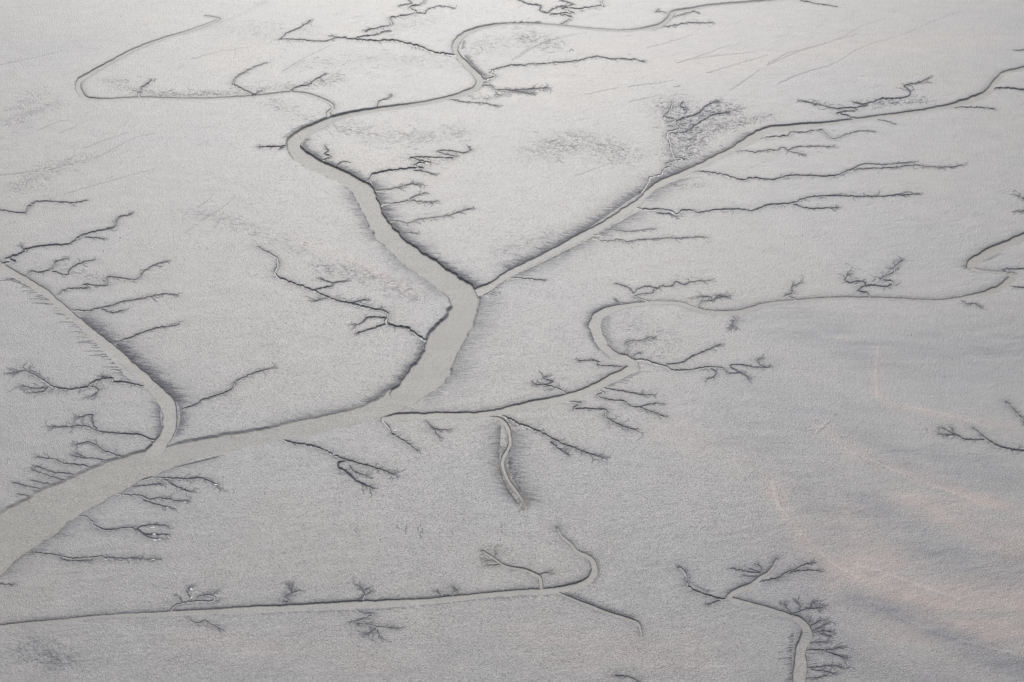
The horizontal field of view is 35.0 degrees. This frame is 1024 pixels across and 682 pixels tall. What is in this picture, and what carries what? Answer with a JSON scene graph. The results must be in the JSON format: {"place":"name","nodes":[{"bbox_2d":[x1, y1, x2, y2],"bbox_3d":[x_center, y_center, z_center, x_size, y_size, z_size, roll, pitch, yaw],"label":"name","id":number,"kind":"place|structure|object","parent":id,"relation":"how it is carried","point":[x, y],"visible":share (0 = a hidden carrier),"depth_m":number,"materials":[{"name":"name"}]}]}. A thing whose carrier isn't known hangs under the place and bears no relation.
{"place":"outdoors","nodes":[
{"label":"outdoors","id":0,"kind":"place"},
{"bbox_2d":[30,479,53,485],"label":"tidal creek","id":1,"kind":"structure","parent":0,"point":[38,482],"depth_m":869.08,"materials":[{"name":"grey soil"}]},
{"bbox_2d":[27,464,64,481],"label":"tidal creek","id":2,"kind":"structure","parent":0,"point":[40,472],"depth_m":876.47,"materials":[{"name":"grey soil"}]},
{"bbox_2d":[32,463,75,476],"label":"tidal creek","id":3,"kind":"structure","parent":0,"point":[48,470],"depth_m":878.29,"materials":[{"name":"grey soil"}]},
{"bbox_2d":[30,451,90,468],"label":"tidal creek","id":4,"kind":"structure","parent":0,"point":[36,456],"depth_m":887.20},
{"bbox_2d":[3,360,145,400],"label":"tidal creek","id":5,"kind":"structure","parent":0,"point":[23,388],"depth_m":954.99,"materials":[{"name":"grey soil"}]},
{"bbox_2d":[67,451,108,461],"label":"tidal creek","id":6,"kind":"structure","parent":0,"point":[81,456],"depth_m":889.94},
{"bbox_2d":[0,261,176,455],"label":"tidal channel","id":7,"kind":"object","parent":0,"point":[165,400],"visible":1,"depth_m":971.25,"materials":[{"name":"grey soil"}]},
{"bbox_2d":[68,438,123,458],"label":"tidal creek","id":8,"kind":"structure","parent":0,"point":[72,443],"depth_m":899.86,"materials":[{"name":"grey soil"}]},
{"bbox_2d":[41,412,154,441],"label":"tidal creek","id":9,"kind":"structure","parent":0,"point":[51,427],"depth_m":916.17,"materials":[{"name":"grey soil"}]},
{"bbox_2d":[114,320,184,345],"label":"tidal creek","id":10,"kind":"structure","parent":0,"point":[162,326],"depth_m":1013.25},
{"bbox_2d":[180,361,278,410],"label":"tidal creek","id":11,"kind":"structure","parent":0,"point":[240,378],"depth_m":960.38,"materials":[{"name":"grey soil"}]},
{"bbox_2d":[282,439,406,497],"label":"tidal creek","id":12,"kind":"structure","parent":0,"point":[388,472],"depth_m":878.58,"materials":[{"name":"grey soil"}]},
{"bbox_2d":[351,579,374,601],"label":"tidal creek","id":13,"kind":"structure","parent":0,"point":[360,587],"depth_m":790.09,"materials":[{"name":"grey soil"}]},
{"bbox_2d":[347,609,405,642],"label":"tidal creek","id":14,"kind":"structure","parent":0,"point":[372,631],"depth_m":766.73,"materials":[{"name":"grey soil"}]},
{"bbox_2d":[381,420,420,454],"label":"tidal creek","id":15,"kind":"structure","parent":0,"point":[400,438],"depth_m":904.82,"materials":[{"name":"grey soil"}]},
{"bbox_2d":[425,419,454,442],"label":"tidal creek","id":16,"kind":"structure","parent":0,"point":[440,430],"depth_m":912.73,"materials":[{"name":"grey soil"}]},
{"bbox_2d":[433,585,460,597],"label":"tidal creek","id":17,"kind":"structure","parent":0,"point":[456,590],"depth_m":789.06,"materials":[{"name":"grey soil"}]},
{"bbox_2d":[486,415,536,513],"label":"tidal creek","id":18,"kind":"structure","parent":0,"point":[509,483],"depth_m":878.19,"materials":[{"name":"grey soil"}]},
{"bbox_2d":[0,0,1023,681],"bbox_3d":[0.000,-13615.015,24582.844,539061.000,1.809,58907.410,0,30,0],"label":"ground","id":19,"kind":"structure","parent":0,"point":[860,480],"depth_m":1004.35,"materials":[{"name":"grey soil"}]},
{"bbox_2d":[0,581,16,588],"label":"tidal creek","id":20,"kind":"structure","parent":19,"relation":"in","point":[9,584],"depth_m":794.09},
{"bbox_2d":[12,482,42,490],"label":"tidal creek","id":21,"kind":"structure","parent":19,"relation":"in","point":[25,486],"depth_m":865.85,"materials":[{"name":"grey soil"}]},
{"bbox_2d":[0,199,88,214],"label":"tidal creek","id":22,"kind":"structure","parent":19,"relation":"in","point":[48,201],"depth_m":1173.78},
{"bbox_2d":[27,255,96,277],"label":"tidal creek","id":23,"kind":"structure","parent":19,"relation":"in","point":[61,259],"depth_m":1087.83,"materials":[{"name":"grey soil"}]},
{"bbox_2d":[1,211,134,264],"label":"tidal creek","id":24,"kind":"structure","parent":19,"relation":"in","point":[9,260],"depth_m":1118.64,"materials":[{"name":"grey soil"}]},
{"bbox_2d":[24,552,162,564],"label":"tidal creek","id":25,"kind":"structure","parent":19,"relation":"in","point":[88,558],"depth_m":812.28,"materials":[{"name":"grey soil"}]},
{"bbox_2d":[57,259,172,295],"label":"tidal creek","id":26,"kind":"structure","parent":19,"relation":"in","point":[124,278],"depth_m":1070.87,"materials":[{"name":"grey soil"}]},
{"bbox_2d":[77,515,174,541],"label":"tidal creek","id":27,"kind":"structure","parent":19,"relation":"in","point":[137,530],"depth_m":833.49,"materials":[{"name":"grey soil"}]},
{"bbox_2d":[71,292,184,314],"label":"tidal creek","id":28,"kind":"structure","parent":19,"relation":"in","point":[135,299],"depth_m":1043.88,"materials":[{"name":"grey soil"}]},
{"bbox_2d":[138,78,156,96],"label":"tidal creek","id":29,"kind":"structure","parent":19,"relation":"in","point":[149,81],"depth_m":1375.60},
{"bbox_2d":[114,493,192,512],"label":"tidal creek","id":30,"kind":"structure","parent":19,"relation":"in","point":[160,498],"depth_m":855.26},
{"bbox_2d":[131,473,228,498],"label":"tidal creek","id":31,"kind":"structure","parent":19,"relation":"in","point":[177,478],"depth_m":868.42,"materials":[{"name":"grey soil"}]},
{"bbox_2d":[169,584,223,611],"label":"tidal creek","id":32,"kind":"structure","parent":19,"relation":"in","point":[208,593],"depth_m":785.57,"materials":[{"name":"grey soil"}]},
{"bbox_2d":[75,15,333,118],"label":"tidal channel","id":33,"kind":"object","parent":19,"relation":"in","point":[78,82],"visible":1,"depth_m":1368.38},
{"bbox_2d":[187,617,225,632],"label":"tidal creek","id":34,"kind":"structure","parent":19,"relation":"in","point":[221,630],"depth_m":767.76,"materials":[{"name":"grey soil"}]},
{"bbox_2d":[230,62,266,96],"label":"tidal creek","id":35,"kind":"structure","parent":19,"relation":"in","point":[257,93],"depth_m":1375.89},
{"bbox_2d":[254,144,287,150],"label":"tidal creek","id":36,"kind":"structure","parent":19,"relation":"in","point":[271,147],"depth_m":1261.49,"materials":[{"name":"grey soil"}]},
{"bbox_2d":[276,580,304,605],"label":"tidal creek","id":37,"kind":"structure","parent":19,"relation":"in","point":[291,586],"depth_m":788.96,"materials":[{"name":"grey soil"}]},
{"bbox_2d":[0,528,597,626],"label":"tidal channel","id":38,"kind":"object","parent":19,"relation":"in","point":[582,583],"visible":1,"depth_m":781.64,"materials":[{"name":"grey soil"}]},
{"bbox_2d":[290,72,328,91],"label":"tidal creek","id":39,"kind":"structure","parent":19,"relation":"in","point":[318,77],"depth_m":1382.42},
{"bbox_2d":[322,143,352,167],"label":"tidal creek","id":40,"kind":"structure","parent":19,"relation":"in","point":[325,154],"depth_m":1243.43,"materials":[{"name":"grey soil"}]},
{"bbox_2d":[257,246,426,343],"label":"tidal creek","id":41,"kind":"structure","parent":19,"relation":"in","point":[389,324],"depth_m":1043.13,"materials":[{"name":"grey soil"}]},
{"bbox_2d":[278,18,457,57],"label":"tidal creek","id":42,"kind":"structure","parent":19,"relation":"in","point":[392,40],"depth_m":1474.54,"materials":[{"name":"grey soil"}]},
{"bbox_2d":[377,92,393,107],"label":"tidal creek","id":43,"kind":"structure","parent":19,"relation":"in","point":[390,95],"depth_m":1351.08,"materials":[{"name":"grey soil"}]},
{"bbox_2d":[0,0,782,575],"bbox_3d":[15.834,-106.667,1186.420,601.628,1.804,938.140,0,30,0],"label":"tidal channel","id":44,"kind":"object","parent":19,"relation":"in","point":[36,518],"visible":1,"depth_m":940.50,"materials":[{"name":"liquid"}]},
{"bbox_2d":[375,179,428,191],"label":"tidal creek","id":45,"kind":"structure","parent":19,"relation":"in","point":[413,182],"depth_m":1197.58,"materials":[{"name":"grey soil"}]},
{"bbox_2d":[361,0,457,32],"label":"tidal creek","id":46,"kind":"structure","parent":19,"relation":"in","point":[368,29],"depth_m":1542.17,"materials":[{"name":"grey soil"}]},
{"bbox_2d":[400,230,420,235],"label":"tidal creek","id":47,"kind":"structure","parent":19,"relation":"in","point":[413,233],"depth_m":1130.73,"materials":[{"name":"grey soil"}]},
{"bbox_2d":[380,190,441,207],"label":"tidal creek","id":48,"kind":"structure","parent":19,"relation":"in","point":[431,202],"depth_m":1175.18,"materials":[{"name":"grey soil"}]},
{"bbox_2d":[366,144,474,183],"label":"tidal creek","id":49,"kind":"structure","parent":19,"relation":"in","point":[416,158],"depth_m":1238.38,"materials":[{"name":"grey soil"}]},
{"bbox_2d":[389,206,475,226],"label":"tidal creek","id":50,"kind":"structure","parent":19,"relation":"in","point":[473,208],"depth_m":1152.46,"materials":[{"name":"grey soil"}]},
{"bbox_2d":[449,99,503,108],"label":"tidal creek","id":51,"kind":"structure","parent":19,"relation":"in","point":[495,106],"depth_m":1339.81,"materials":[{"name":"grey soil"}]},
{"bbox_2d":[482,277,548,295],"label":"tidal creek","id":52,"kind":"structure","parent":19,"relation":"in","point":[543,280],"depth_m":1070.25,"materials":[{"name":"grey soil"}]},
{"bbox_2d":[480,82,554,96],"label":"tidal creek","id":53,"kind":"structure","parent":19,"relation":"in","point":[529,91],"depth_m":1366.18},
{"bbox_2d":[530,369,566,394],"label":"tidal creek","id":54,"kind":"structure","parent":19,"relation":"in","point":[545,379],"depth_m":956.26,"materials":[{"name":"grey soil"}]},
{"bbox_2d":[513,0,606,23],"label":"tidal creek","id":55,"kind":"structure","parent":19,"relation":"in","point":[566,7],"depth_m":1550.22,"materials":[{"name":"grey soil"}]},
{"bbox_2d":[484,55,647,80],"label":"tidal creek","id":56,"kind":"structure","parent":19,"relation":"in","point":[583,59],"depth_m":1424.45,"materials":[{"name":"grey soil"}]},
{"bbox_2d":[574,355,622,368],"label":"tidal creek","id":57,"kind":"structure","parent":19,"relation":"in","point":[591,360],"depth_m":978.75,"materials":[{"name":"grey soil"}]},
{"bbox_2d":[612,297,622,304],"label":"tidal creek","id":58,"kind":"structure","parent":19,"relation":"in","point":[616,301],"depth_m":1044.57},
{"bbox_2d":[602,227,657,232],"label":"tidal creek","id":59,"kind":"structure","parent":19,"relation":"in","point":[647,229],"depth_m":1135.20,"materials":[{"name":"grey soil"}]},
{"bbox_2d":[624,335,657,358],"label":"tidal creek","id":60,"kind":"structure","parent":19,"relation":"in","point":[647,338],"depth_m":1000.00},
{"bbox_2d":[587,234,708,244],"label":"tidal creek","id":61,"kind":"structure","parent":19,"relation":"in","point":[659,238],"depth_m":1123.21,"materials":[{"name":"grey soil"}]},
{"bbox_2d":[614,278,716,301],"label":"tidal creek","id":62,"kind":"structure","parent":19,"relation":"in","point":[662,285],"depth_m":1062.32,"materials":[{"name":"grey soil"}]},
{"bbox_2d":[674,564,727,606],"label":"tidal creek","id":63,"kind":"structure","parent":19,"relation":"in","point":[680,567],"depth_m":789.95,"materials":[{"name":"grey soil"}]},
{"bbox_2d":[381,233,1023,420],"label":"tidal channel","id":64,"kind":"object","parent":19,"relation":"in","point":[599,337],"visible":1,"depth_m":1017.58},
{"bbox_2d":[635,342,773,383],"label":"tidal creek","id":65,"kind":"structure","parent":19,"relation":"in","point":[758,360],"depth_m":973.77,"materials":[{"name":"grey soil"}]},
{"bbox_2d":[695,290,732,309],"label":"tidal creek","id":66,"kind":"structure","parent":19,"relation":"in","point":[727,296],"depth_m":1049.25,"materials":[{"name":"grey soil"}]},
{"bbox_2d":[725,314,741,332],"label":"tidal creek","id":67,"kind":"structure","parent":19,"relation":"in","point":[732,326],"depth_m":1016.29,"materials":[{"name":"grey soil"}]},
{"bbox_2d":[725,560,761,577],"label":"tidal creek","id":68,"kind":"structure","parent":19,"relation":"in","point":[748,571],"depth_m":803.31,"materials":[{"name":"grey soil"}]},
{"bbox_2d":[475,66,1023,296],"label":"tidal channel","id":69,"kind":"object","parent":19,"relation":"in","point":[758,134],"visible":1,"depth_m":1234.71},
{"bbox_2d":[726,558,812,681],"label":"tidal channel","id":70,"kind":"object","parent":19,"relation":"in","point":[799,672],"visible":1,"depth_m":769.01,"materials":[{"name":"grey liquid"}]},
{"bbox_2d":[637,190,923,219],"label":"tidal creek","id":71,"kind":"structure","parent":19,"relation":"in","point":[672,213],"depth_m":1167.40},
{"bbox_2d":[758,557,825,583],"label":"tidal creek","id":72,"kind":"structure","parent":19,"relation":"in","point":[812,562],"depth_m":803.61,"materials":[{"name":"grey soil"}]},
{"bbox_2d":[782,274,805,299],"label":"tidal creek","id":73,"kind":"structure","parent":19,"relation":"in","point":[792,287],"depth_m":1062.05,"materials":[{"name":"grey soil"}]},
{"bbox_2d":[778,595,830,617],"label":"tidal creek","id":74,"kind":"structure","parent":19,"relation":"in","point":[816,605],"depth_m":779.94,"materials":[{"name":"grey soil"}]},
{"bbox_2d":[805,614,837,643],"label":"tidal creek","id":75,"kind":"structure","parent":19,"relation":"in","point":[826,621],"depth_m":766.46,"materials":[{"name":"grey soil"}]},
{"bbox_2d":[806,638,852,667],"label":"tidal creek","id":76,"kind":"structure","parent":19,"relation":"in","point":[844,656],"depth_m":752.67,"materials":[{"name":"grey soil"}]},
{"bbox_2d":[806,660,854,679],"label":"tidal creek","id":77,"kind":"structure","parent":19,"relation":"in","point":[832,665],"depth_m":740.47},
{"bbox_2d":[694,159,968,181],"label":"tidal creek","id":78,"kind":"structure","parent":19,"relation":"in","point":[908,164],"depth_m":1224.56,"materials":[{"name":"grey soil"}]},
{"bbox_2d":[837,255,906,297],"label":"tidal creek","id":79,"kind":"structure","parent":19,"relation":"in","point":[900,260],"depth_m":1069.97,"materials":[{"name":"grey soil"}]},
{"bbox_2d":[958,300,984,309],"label":"tidal creek","id":80,"kind":"structure","parent":19,"relation":"in","point":[979,306],"depth_m":1040.79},
{"bbox_2d":[935,424,1023,454],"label":"tidal creek","id":81,"kind":"structure","parent":19,"relation":"in","point":[951,433],"depth_m":907.32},
{"bbox_2d":[1000,267,1023,288],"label":"tidal creek","id":82,"kind":"structure","parent":19,"relation":"in","point":[1004,270],"depth_m":1083.28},
{"bbox_2d":[1005,401,1023,425],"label":"tidal creek","id":83,"kind":"structure","parent":19,"relation":"in","point":[1015,410],"depth_m":929.27,"materials":[{"name":"grey soil"}]},
{"bbox_2d":[478,544,555,588],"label":"tidal creek","id":84,"kind":"structure","parent":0,"point":[514,568],"depth_m":807.00,"materials":[{"name":"grey soil"}]},
{"bbox_2d":[499,414,611,462],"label":"tidal creek","id":85,"kind":"structure","parent":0,"point":[564,449],"depth_m":898.72,"materials":[{"name":"grey soil"}]},
{"bbox_2d":[556,592,642,636],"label":"tidal creek","id":86,"kind":"structure","parent":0,"point":[630,619],"depth_m":776.24,"materials":[{"name":"grey soil"}]},
{"bbox_2d":[565,401,647,439],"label":"tidal creek","id":87,"kind":"structure","parent":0,"point":[620,424],"depth_m":921.71,"materials":[{"name":"grey soil"}]},
{"bbox_2d":[615,675,641,681],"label":"tidal creek","id":88,"kind":"structure","parent":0,"point":[629,677],"depth_m":736.25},
{"bbox_2d":[593,387,669,419],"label":"tidal creek","id":89,"kind":"structure","parent":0,"point":[650,412],"depth_m":941.34,"materials":[{"name":"grey soil"}]},
{"bbox_2d":[653,7,668,14],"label":"tidal creek","id":90,"kind":"structure","parent":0,"point":[658,10],"depth_m":1542.91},
{"bbox_2d":[651,19,715,29],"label":"tidal creek","id":91,"kind":"structure","parent":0,"point":[692,22],"depth_m":1512.34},
{"bbox_2d":[636,98,732,195],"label":"tidal creek","id":92,"kind":"structure","parent":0,"point":[694,124],"depth_m":1301.29,"materials":[{"name":"grey soil"}]},
{"bbox_2d":[673,10,701,17],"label":"tidal creek","id":93,"kind":"structure","parent":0,"point":[694,11],"depth_m":1538.31,"materials":[{"name":"grey soil"}]},
{"bbox_2d":[734,144,838,157],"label":"tidal creek","id":94,"kind":"structure","parent":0,"point":[798,153],"depth_m":1256.37,"materials":[{"name":"grey soil"}]},
{"bbox_2d":[760,129,877,140],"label":"tidal creek","id":95,"kind":"structure","parent":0,"point":[800,132],"depth_m":1284.87,"materials":[{"name":"grey soil"}]},
{"bbox_2d":[799,0,838,6],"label":"tidal creek","id":96,"kind":"structure","parent":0,"point":[803,1],"depth_m":1561.95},
{"bbox_2d":[796,75,934,118],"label":"tidal creek","id":97,"kind":"structure","parent":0,"point":[922,82],"depth_m":1344.21,"materials":[{"name":"grey soil"}]},
{"bbox_2d":[954,105,997,110],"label":"tidal creek","id":98,"kind":"structure","parent":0,"point":[989,108],"depth_m":1332.10,"materials":[{"name":"grey soil"}]},
{"bbox_2d":[993,87,1023,90],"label":"tidal creek","id":99,"kind":"structure","parent":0,"point":[1001,88],"depth_m":1369.95,"materials":[{"name":"grey soil"}]},
{"bbox_2d":[1009,190,1023,214],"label":"tidal creek","id":100,"kind":"structure","parent":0,"point":[1019,197],"depth_m":1179.36,"materials":[{"name":"grey soil"}]}
]}

